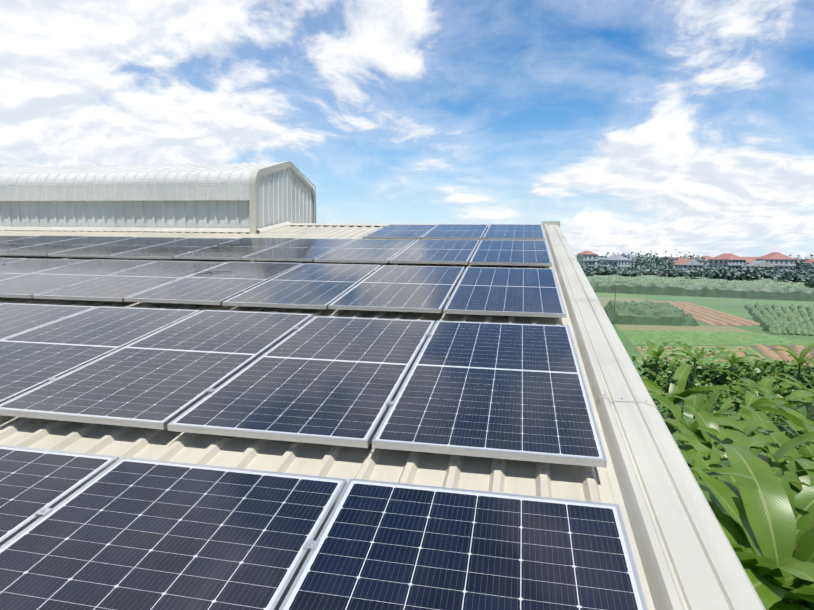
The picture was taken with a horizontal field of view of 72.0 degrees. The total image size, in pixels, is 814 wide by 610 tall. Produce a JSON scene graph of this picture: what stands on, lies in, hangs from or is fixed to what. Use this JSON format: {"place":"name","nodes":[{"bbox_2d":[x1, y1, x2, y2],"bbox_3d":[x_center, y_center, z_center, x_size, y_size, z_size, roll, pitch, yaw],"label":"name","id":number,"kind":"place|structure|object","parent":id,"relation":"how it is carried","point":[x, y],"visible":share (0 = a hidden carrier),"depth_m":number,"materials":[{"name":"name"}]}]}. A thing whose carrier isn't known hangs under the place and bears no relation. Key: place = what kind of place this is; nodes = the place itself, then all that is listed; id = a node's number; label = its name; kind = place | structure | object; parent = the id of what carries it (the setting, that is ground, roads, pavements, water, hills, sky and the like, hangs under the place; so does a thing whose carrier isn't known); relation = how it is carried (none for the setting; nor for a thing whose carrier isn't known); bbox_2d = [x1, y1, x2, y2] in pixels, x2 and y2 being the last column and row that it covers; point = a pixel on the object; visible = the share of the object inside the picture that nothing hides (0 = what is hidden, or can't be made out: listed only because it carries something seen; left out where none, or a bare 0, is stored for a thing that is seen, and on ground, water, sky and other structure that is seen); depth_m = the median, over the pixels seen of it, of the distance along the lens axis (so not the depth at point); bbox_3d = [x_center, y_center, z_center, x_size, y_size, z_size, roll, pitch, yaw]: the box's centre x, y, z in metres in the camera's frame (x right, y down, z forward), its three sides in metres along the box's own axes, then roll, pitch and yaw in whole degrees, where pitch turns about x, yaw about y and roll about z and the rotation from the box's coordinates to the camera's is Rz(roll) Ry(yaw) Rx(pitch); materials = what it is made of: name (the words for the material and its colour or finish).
{"place":"outdoors","nodes":[
{"label":"outdoors","id":0,"kind":"place"},
{"bbox_2d":[1,226,488,554],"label":"panel clamps","id":1,"kind":"object","parent":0,"point":[309,545],"visible":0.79,"depth_m":2.98,"materials":[{"name":"silver metal"}]},
{"bbox_2d":[259,168,313,231],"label":"corrugated end wall","id":2,"kind":"structure","parent":0,"point":[286,195],"depth_m":13.02,"materials":[{"name":"grey metal"}]},
{"bbox_2d":[249,161,315,233],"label":"ridge monitor trims","id":3,"kind":"object","parent":2,"relation":"attached to","point":[254,178],"visible":0.79,"depth_m":11.71,"materials":[{"name":"beige metal"}]},
{"bbox_2d":[0,0,813,259],"label":"sky","id":4,"kind":"structure","parent":0,"point":[659,126],"materials":[{"name":"blue"}]},
{"bbox_2d":[598,297,644,307],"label":"grass field","id":5,"kind":"structure","parent":0,"point":[604,301],"depth_m":152.47,"materials":[{"name":"green plant"}]},
{"bbox_2d":[615,324,750,331],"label":"bare earth strip","id":6,"kind":"object","parent":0,"point":[683,328],"visible":0.8,"depth_m":91.76,"materials":[{"name":"brown soil"}]},
{"bbox_2d":[585,274,787,281],"bbox_3d":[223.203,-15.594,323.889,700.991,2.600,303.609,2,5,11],"label":"village levee ground","id":7,"kind":"structure","parent":0,"point":[589,277],"depth_m":275.64,"materials":[{"name":"green plant"}]},
{"bbox_2d":[577,251,597,266],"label":"village house","id":8,"kind":"structure","parent":7,"relation":"on","point":[587,257],"depth_m":332.19,"materials":[{"name":"red tile"}]},
{"bbox_2d":[602,255,630,268],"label":"village house","id":9,"kind":"structure","parent":7,"relation":"on","point":[618,260],"depth_m":318.41,"materials":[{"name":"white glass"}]},
{"bbox_2d":[629,250,665,265],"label":"village tree","id":10,"kind":"object","parent":7,"relation":"on","point":[649,261],"visible":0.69,"depth_m":322.33,"materials":[{"name":"green plant"}]},
{"bbox_2d":[652,254,678,267],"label":"village tree","id":11,"kind":"object","parent":7,"relation":"on","point":[667,262],"visible":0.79,"depth_m":317.38,"materials":[{"name":"green plant"}]},
{"bbox_2d":[655,267,678,276],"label":"village tree","id":12,"kind":"object","parent":7,"relation":"on","point":[669,272],"visible":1,"depth_m":277.63,"materials":[{"name":"green plant"}]},
{"bbox_2d":[684,268,705,278],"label":"village tree","id":13,"kind":"object","parent":7,"relation":"on","point":[697,272],"visible":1,"depth_m":267.25,"materials":[{"name":"green plant"}]},
{"bbox_2d":[709,253,746,269],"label":"village house","id":14,"kind":"structure","parent":7,"relation":"on","point":[736,261],"depth_m":297.92,"materials":[{"name":"red tile"}]},
{"bbox_2d":[717,268,744,279],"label":"village tree","id":15,"kind":"object","parent":7,"relation":"on","point":[734,275],"visible":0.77,"depth_m":259.46,"materials":[{"name":"green plant"}]},
{"bbox_2d":[735,266,760,279],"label":"village tree","id":16,"kind":"object","parent":7,"relation":"on","point":[749,274],"visible":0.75,"depth_m":258.44,"materials":[{"name":"green plant"}]},
{"bbox_2d":[745,261,773,269],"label":"village house","id":17,"kind":"structure","parent":7,"relation":"on","point":[765,264],"depth_m":278.00,"materials":[{"name":"grey glass"}]},
{"bbox_2d":[755,252,795,270],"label":"village house","id":18,"kind":"structure","parent":7,"relation":"on","point":[777,260],"depth_m":282.42,"materials":[{"name":"red tile"}]},
{"bbox_2d":[768,267,796,280],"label":"village tree","id":19,"kind":"object","parent":7,"relation":"on","point":[780,276],"visible":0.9,"depth_m":250.49,"materials":[{"name":"green plant"}]},
{"bbox_2d":[673,259,702,269],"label":"village house","id":20,"kind":"structure","parent":0,"point":[687,263],"depth_m":296.96,"materials":[{"name":"red tile"}]},
{"bbox_2d":[589,282,813,447],"bbox_3d":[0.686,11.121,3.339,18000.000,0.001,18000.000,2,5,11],"label":"ground","id":21,"kind":"structure","parent":0,"point":[733,306],"depth_m":127.63,"materials":[{"name":"green plant"}]},
{"bbox_2d":[632,356,669,378],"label":"field edge bush","id":22,"kind":"object","parent":21,"relation":"on","point":[649,365],"visible":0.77,"depth_m":52.56,"materials":[{"name":"green plant"}]},
{"bbox_2d":[604,300,698,325],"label":"crop field","id":23,"kind":"structure","parent":21,"relation":"on","point":[633,312],"depth_m":97.64,"materials":[{"name":"green plant"}]},
{"bbox_2d":[644,373,676,392],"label":"field edge bush","id":24,"kind":"object","parent":21,"relation":"on","point":[659,379],"visible":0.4,"depth_m":46.50,"materials":[{"name":"green plant"}]},
{"bbox_2d":[635,340,686,384],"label":"banana plant","id":25,"kind":"object","parent":21,"relation":"on","point":[654,350],"visible":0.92,"depth_m":48.89,"materials":[{"name":"green plant"}]},
{"bbox_2d":[640,363,735,434],"bbox_3d":[14.319,6.219,30.573,5.407,5.328,5.445,2,5,11],"label":"banana plant","id":26,"kind":"object","parent":21,"relation":"on","point":[682,373],"visible":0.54,"depth_m":30.58,"materials":[{"name":"green plant"}]},
{"bbox_2d":[674,379,718,396],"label":"field edge bush","id":27,"kind":"object","parent":21,"relation":"on","point":[698,383],"visible":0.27,"depth_m":45.24,"materials":[{"name":"green plant"}]},
{"bbox_2d":[669,342,730,384],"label":"banana plant","id":28,"kind":"object","parent":21,"relation":"on","point":[695,355],"visible":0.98,"depth_m":45.92,"materials":[{"name":"green plant"}]},
{"bbox_2d":[590,276,810,288],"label":"field bean rows","id":29,"kind":"object","parent":21,"relation":"on","point":[703,281],"visible":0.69,"depth_m":233.32,"materials":[{"name":"green plant"}]},
{"bbox_2d":[645,300,759,325],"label":"tilled field beds","id":30,"kind":"object","parent":21,"relation":"on","point":[709,315],"visible":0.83,"depth_m":111.85,"materials":[{"name":"soil"}]},
{"bbox_2d":[637,345,768,360],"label":"field seedlings","id":31,"kind":"object","parent":21,"relation":"on","point":[729,348],"visible":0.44,"depth_m":68.40,"materials":[{"name":"green plant"}]},
{"bbox_2d":[594,281,813,301],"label":"crop field","id":32,"kind":"structure","parent":21,"relation":"on","point":[745,292],"depth_m":169.73,"materials":[{"name":"green plant"}]},
{"bbox_2d":[664,386,752,441],"bbox_3d":[13.527,6.542,25.433,4.490,5.590,4.100,2,5,11],"label":"banana plant","id":33,"kind":"object","parent":21,"relation":"on","point":[726,404],"visible":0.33,"depth_m":25.58,"materials":[{"name":"green plant"}]},
{"bbox_2d":[690,360,738,383],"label":"field edge bush","id":34,"kind":"object","parent":21,"relation":"on","point":[713,376],"visible":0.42,"depth_m":49.22,"materials":[{"name":"green plant"}]},
{"bbox_2d":[620,330,813,344],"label":"field seedlings","id":35,"kind":"object","parent":21,"relation":"on","point":[639,337],"visible":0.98,"depth_m":79.94,"materials":[{"name":"green plant"}]},
{"bbox_2d":[649,393,786,467],"bbox_3d":[12.257,6.689,24.033,5.522,5.500,5.016,-1,5,-17],"label":"banana plant","id":36,"kind":"object","parent":21,"relation":"on","point":[683,415],"visible":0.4,"depth_m":24.22,"materials":[{"name":"green plant"}]},
{"bbox_2d":[714,371,760,390],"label":"field edge bush","id":37,"kind":"object","parent":21,"relation":"on","point":[743,373],"visible":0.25,"depth_m":47.62,"materials":[{"name":"green plant"}]},
{"bbox_2d":[712,346,765,378],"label":"banana plant","id":38,"kind":"object","parent":21,"relation":"on","point":[733,360],"visible":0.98,"depth_m":47.34,"materials":[{"name":"green plant"}]},
{"bbox_2d":[665,404,813,477],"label":"banana plant","id":39,"kind":"object","parent":21,"relation":"on","point":[703,419],"visible":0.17,"depth_m":19.54,"materials":[{"name":"green plant"}]},
{"bbox_2d":[673,432,813,486],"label":"banana plant","id":40,"kind":"object","parent":21,"relation":"on","point":[717,455],"visible":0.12,"depth_m":16.04,"materials":[{"name":"green plant"}]},
{"bbox_2d":[676,406,813,458],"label":"banana plant","id":41,"kind":"object","parent":21,"relation":"on","point":[734,435],"visible":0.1,"depth_m":19.44,"materials":[{"name":"green plant"}]},
{"bbox_2d":[678,426,813,479],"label":"banana plant","id":42,"kind":"object","parent":21,"relation":"on","point":[779,453],"visible":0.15,"depth_m":17.43,"materials":[{"name":"green plant"}]},
{"bbox_2d":[696,475,795,545],"bbox_3d":[7.727,7.294,11.457,4.908,6.407,3.978,5,6,37],"label":"banana plant","id":43,"kind":"object","parent":21,"relation":"on","point":[708,493],"visible":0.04,"depth_m":12.44,"materials":[{"name":"green plant"}]},
{"bbox_2d":[720,357,774,376],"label":"field edge bush","id":44,"kind":"object","parent":21,"relation":"on","point":[750,368],"visible":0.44,"depth_m":49.95,"materials":[{"name":"green plant"}]},
{"bbox_2d":[695,460,807,524],"bbox_3d":[8.686,7.101,13.999,4.929,6.376,4.431,2,5,11],"label":"banana plant","id":45,"kind":"object","parent":21,"relation":"on","point":[777,471],"visible":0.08,"depth_m":14.74,"materials":[{"name":"green plant"}]},
{"bbox_2d":[690,442,813,609],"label":"banana plant","id":46,"kind":"object","parent":21,"relation":"on","point":[763,516],"visible":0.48,"depth_m":10.85,"materials":[{"name":"green plant"}]},
{"bbox_2d":[694,400,813,435],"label":"banana plant","id":47,"kind":"object","parent":21,"relation":"on","point":[769,414],"visible":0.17,"depth_m":23.41,"materials":[{"name":"green plant"}]},
{"bbox_2d":[701,476,813,543],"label":"banana plant","id":48,"kind":"object","parent":21,"relation":"on","point":[804,499],"visible":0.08,"depth_m":12.11,"materials":[{"name":"green plant"}]},
{"bbox_2d":[705,369,809,406],"bbox_3d":[20.414,6.347,32.451,4.637,4.932,5.491,0,5,-5],"label":"banana plant","id":49,"kind":"object","parent":21,"relation":"on","point":[752,396],"visible":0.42,"depth_m":32.36,"materials":[{"name":"green plant"}]},
{"bbox_2d":[704,467,813,525],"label":"leaf","id":50,"kind":"object","parent":21,"relation":"on","point":[724,471],"visible":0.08,"depth_m":13.21,"materials":[{"name":"green plant"}]},
{"bbox_2d":[705,497,813,609],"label":"banana plant","id":51,"kind":"object","parent":21,"relation":"on","point":[790,566],"visible":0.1,"depth_m":9.69,"materials":[{"name":"green plant"}]},
{"bbox_2d":[710,416,812,492],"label":"banana plant","id":52,"kind":"object","parent":21,"relation":"on","point":[780,438],"visible":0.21,"depth_m":17.09,"materials":[{"name":"green plant"}]},
{"bbox_2d":[744,369,792,397],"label":"field edge bush","id":53,"kind":"object","parent":21,"relation":"on","point":[774,382],"visible":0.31,"depth_m":45.91,"materials":[{"name":"green plant"}]},
{"bbox_2d":[731,382,813,435],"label":"banana plant","id":54,"kind":"object","parent":21,"relation":"on","point":[769,394],"visible":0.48,"depth_m":27.31,"materials":[{"name":"green plant"}]},
{"bbox_2d":[731,457,813,488],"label":"banana plant","id":55,"kind":"object","parent":21,"relation":"on","point":[805,463],"visible":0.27,"depth_m":14.69,"materials":[{"name":"green plant"}]},
{"bbox_2d":[746,361,810,380],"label":"field edge bush","id":56,"kind":"object","parent":21,"relation":"on","point":[792,368],"visible":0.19,"depth_m":49.95,"materials":[{"name":"green plant"}]},
{"bbox_2d":[743,303,813,335],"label":"taro field patch","id":57,"kind":"object","parent":21,"relation":"on","point":[793,319],"visible":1,"depth_m":101.81,"materials":[{"name":"green plant"}]},
{"bbox_2d":[746,548,813,609],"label":"banana plant","id":58,"kind":"object","parent":21,"relation":"on","point":[786,585],"visible":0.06,"depth_m":10.21,"materials":[{"name":"green plant"}]},
{"bbox_2d":[750,344,813,368],"bbox_3d":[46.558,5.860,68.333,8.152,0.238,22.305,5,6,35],"label":"tilled field beds","id":59,"kind":"object","parent":21,"relation":"on","point":[771,354],"visible":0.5,"depth_m":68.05,"materials":[{"name":"soil"}]},
{"bbox_2d":[751,399,813,449],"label":"banana plant","id":60,"kind":"object","parent":21,"relation":"on","point":[793,416],"visible":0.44,"depth_m":21.62,"materials":[{"name":"green plant"}]},
{"bbox_2d":[766,371,813,399],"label":"banana plant","id":61,"kind":"object","parent":21,"relation":"on","point":[791,383],"visible":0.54,"depth_m":31.05,"materials":[{"name":"green plant"}]},
{"bbox_2d":[769,343,813,380],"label":"banana plant","id":62,"kind":"object","parent":21,"relation":"on","point":[800,360],"visible":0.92,"depth_m":46.89,"materials":[{"name":"green plant"}]},
{"bbox_2d":[774,599,808,609],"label":"banana plant","id":63,"kind":"object","parent":21,"relation":"on","point":[784,606],"visible":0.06,"depth_m":10.20,"materials":[{"name":"green plant"}]},
{"bbox_2d":[781,417,813,461],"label":"banana plant","id":64,"kind":"object","parent":21,"relation":"on","point":[808,446],"visible":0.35,"depth_m":18.21,"materials":[{"name":"green plant"}]},
{"bbox_2d":[787,372,813,410],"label":"banana plant","id":65,"kind":"object","parent":21,"relation":"on","point":[798,395],"visible":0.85,"depth_m":25.84,"materials":[{"name":"green plant"}]},
{"bbox_2d":[799,274,813,287],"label":"tree","id":66,"kind":"object","parent":21,"relation":"on","point":[809,279],"visible":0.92,"depth_m":177.71,"materials":[{"name":"green plant"}]},
{"bbox_3d":[-19.548,3.580,17.130,46.320,11.882,34.686,2,5,11],"label":"factory","id":67,"kind":"object","parent":21,"relation":"on","visible":0},
{"bbox_2d":[0,225,614,503],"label":"roof slope","id":68,"kind":"structure","parent":67,"relation":"on","point":[553,480],"depth_m":2.79,"materials":[{"name":"beige paint"}]},
{"bbox_2d":[0,259,86,279],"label":"solar panel","id":69,"kind":"object","parent":68,"relation":"on","point":[17,268],"visible":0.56,"depth_m":7.53,"materials":[{"name":"glass"}]},
{"bbox_2d":[0,235,86,250],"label":"solar panel","id":70,"kind":"object","parent":68,"relation":"on","point":[22,242],"visible":0.89,"depth_m":10.05,"materials":[{"name":"glass"}]},
{"bbox_2d":[0,303,97,339],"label":"solar panel","id":71,"kind":"object","parent":68,"relation":"on","point":[16,318],"visible":0.9,"depth_m":4.96,"materials":[{"name":"glass"}]},
{"bbox_2d":[0,445,118,545],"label":"solar panel","id":72,"kind":"object","parent":68,"relation":"on","point":[33,481],"visible":0.82,"depth_m":2.33,"materials":[{"name":"glass"}]},
{"bbox_2d":[0,236,134,255],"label":"solar panel","id":73,"kind":"object","parent":68,"relation":"on","point":[45,249],"visible":0.94,"depth_m":9.34,"materials":[{"name":"glass"}]},
{"bbox_2d":[0,259,156,297],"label":"solar panel","id":74,"kind":"object","parent":68,"relation":"on","point":[30,285],"visible":0.92,"depth_m":6.72,"materials":[{"name":"glass"}]},
{"bbox_2d":[0,306,200,403],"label":"solar panel","id":75,"kind":"object","parent":68,"relation":"on","point":[34,358],"visible":0.89,"depth_m":4.17,"materials":[{"name":"glass"}]},
{"bbox_2d":[48,237,187,257],"bbox_3d":[-4.715,-0.984,9.361,1.040,0.035,2.100,2,14,11],"label":"solar panel","id":76,"kind":"object","parent":68,"relation":"on","point":[105,250],"visible":0.94,"depth_m":9.10,"materials":[{"name":"glass"}]},
{"bbox_2d":[0,226,248,231],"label":"roof flashing","id":77,"kind":"object","parent":68,"relation":"on","point":[131,229],"visible":1,"depth_m":12.31,"materials":[{"name":"beige metal"}]},
{"bbox_2d":[33,261,226,301],"bbox_3d":[-3.116,-0.322,6.635,1.040,0.035,2.100,2,14,11],"label":"solar panel","id":78,"kind":"object","parent":68,"relation":"on","point":[120,286],"visible":0.85,"depth_m":6.33,"materials":[{"name":"glass"}]},
{"bbox_2d":[0,310,313,429],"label":"solar panel","id":79,"kind":"object","parent":68,"relation":"on","point":[162,378],"visible":0.94,"depth_m":3.50,"materials":[{"name":"glass"}]},
{"bbox_2d":[0,457,346,609],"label":"solar panel","id":80,"kind":"object","parent":68,"relation":"on","point":[126,533],"visible":0.9,"depth_m":1.93,"materials":[{"name":"glass"}]},
{"bbox_2d":[109,238,238,258],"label":"solar panel","id":81,"kind":"object","parent":68,"relation":"on","point":[170,250],"visible":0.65,"depth_m":8.87,"materials":[{"name":"glass"}]},
{"bbox_2d":[124,261,302,304],"bbox_3d":[-2.077,-0.292,6.426,1.040,0.038,2.100,2,15,11],"label":"solar panel","id":82,"kind":"object","parent":68,"relation":"on","point":[214,287],"visible":0.96,"depth_m":6.10,"materials":[{"name":"glass"}]},
{"bbox_2d":[174,237,297,259],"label":"solar panel","id":83,"kind":"object","parent":68,"relation":"on","point":[240,248],"visible":0.96,"depth_m":8.66,"materials":[{"name":"glass"}]},
{"bbox_2d":[4,256,553,454],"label":"string cables and junction boxes","id":84,"kind":"object","parent":68,"relation":"on","point":[298,308],"visible":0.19,"depth_m":5.88,"materials":[{"name":"black plastic"}]},
{"bbox_2d":[242,238,355,261],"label":"solar panel","id":85,"kind":"object","parent":68,"relation":"on","point":[306,249],"visible":0.94,"depth_m":8.45,"materials":[{"name":"glass"}]},
{"bbox_2d":[7,226,590,473],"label":"roof screws","id":86,"kind":"object","parent":68,"relation":"on","point":[371,452],"visible":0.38,"depth_m":2.90,"materials":[{"name":"silver metal"}]},
{"bbox_2d":[167,316,435,447],"bbox_3d":[-0.484,0.380,3.706,1.040,0.038,2.100,2,14,11],"label":"solar panel","id":87,"kind":"object","parent":68,"relation":"on","point":[331,380],"visible":0.96,"depth_m":3.27,"materials":[{"name":"glass"}]},
{"bbox_2d":[222,263,381,308],"bbox_3d":[-1.039,-0.253,6.219,1.040,0.035,2.100,2,15,11],"label":"solar panel","id":88,"kind":"object","parent":68,"relation":"on","point":[312,286],"visible":0.94,"depth_m":5.90,"materials":[{"name":"glass"}]},
{"bbox_2d":[313,239,415,262],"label":"solar panel","id":89,"kind":"object","parent":68,"relation":"on","point":[370,251],"visible":0.94,"depth_m":8.25,"materials":[{"name":"glass"}]},
{"bbox_2d":[328,265,464,312],"bbox_3d":[-0.002,-0.217,6.012,1.040,0.037,2.100,2,14,11],"label":"solar panel","id":90,"kind":"object","parent":68,"relation":"on","point":[422,289],"visible":1,"depth_m":5.69,"materials":[{"name":"glass"}]},
{"bbox_2d":[362,224,436,238],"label":"solar panel","id":91,"kind":"object","parent":68,"relation":"on","point":[394,231],"visible":0.9,"depth_m":10.54,"materials":[{"name":"glass"}]},
{"bbox_2d":[290,223,542,226],"bbox_3d":[0.017,-1.810,12.682,5.950,0.065,0.553,2,5,11],"label":"ridge capping","id":92,"kind":"object","parent":68,"relation":"on","point":[358,224],"visible":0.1,"depth_m":12.81,"materials":[{"name":"beige metal"}]},
{"bbox_2d":[389,239,479,264],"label":"solar panel","id":93,"kind":"object","parent":68,"relation":"on","point":[429,251],"visible":0.94,"depth_m":8.03,"materials":[{"name":"glass"}]},
{"bbox_2d":[421,224,487,239],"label":"solar panel","id":94,"kind":"object","parent":68,"relation":"on","point":[459,231],"visible":0.94,"depth_m":10.37,"materials":[{"name":"glass"}]},
{"bbox_2d":[279,478,647,609],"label":"solar panel","id":95,"kind":"object","parent":68,"relation":"on","point":[383,545],"visible":1,"depth_m":1.83,"materials":[{"name":"glass"}]},
{"bbox_2d":[372,320,606,467],"bbox_3d":[0.552,0.413,3.499,1.040,0.038,2.100,2,14,11],"label":"solar panel","id":96,"kind":"object","parent":68,"relation":"on","point":[513,391],"visible":1,"depth_m":3.04,"materials":[{"name":"glass"}]},
{"bbox_2d":[443,267,565,317],"bbox_3d":[1.037,-0.180,5.804,1.040,0.035,2.100,2,14,11],"label":"solar panel","id":97,"kind":"object","parent":68,"relation":"on","point":[530,292],"visible":1,"depth_m":5.46,"materials":[{"name":"glass"}]},
{"bbox_2d":[469,240,551,265],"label":"solar panel","id":98,"kind":"object","parent":68,"relation":"on","point":[516,252],"visible":1,"depth_m":7.81,"materials":[{"name":"glass"}]},
{"bbox_2d":[482,224,544,239],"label":"solar panel","id":99,"kind":"object","parent":68,"relation":"on","point":[512,232],"visible":0.98,"depth_m":10.16,"materials":[{"name":"glass"}]},
{"bbox_2d":[543,224,765,609],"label":"roof edge flashing","id":100,"kind":"object","parent":67,"relation":"attached to","point":[684,555],"visible":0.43,"depth_m":2.37,"materials":[{"name":"white metal"}]},
{"bbox_2d":[548,235,657,408],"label":"parapet cap joints","id":101,"kind":"object","parent":100,"relation":"attached to","point":[623,399],"visible":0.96,"depth_m":3.19,"materials":[{"name":"beige metal"}]},
{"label":"roof slope","id":102,"kind":"object","parent":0,"visible":0},
{"bbox_2d":[0,162,275,200],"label":"curved metal roof","id":103,"kind":"structure","parent":102,"relation":"on","point":[180,182],"depth_m":12.34,"materials":[{"name":"grey metal"}]},
{"bbox_2d":[0,200,248,232],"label":"wall","id":104,"kind":"structure","parent":103,"relation":"attached to","point":[196,214],"depth_m":12.37,"materials":[{"name":"grey metal"}]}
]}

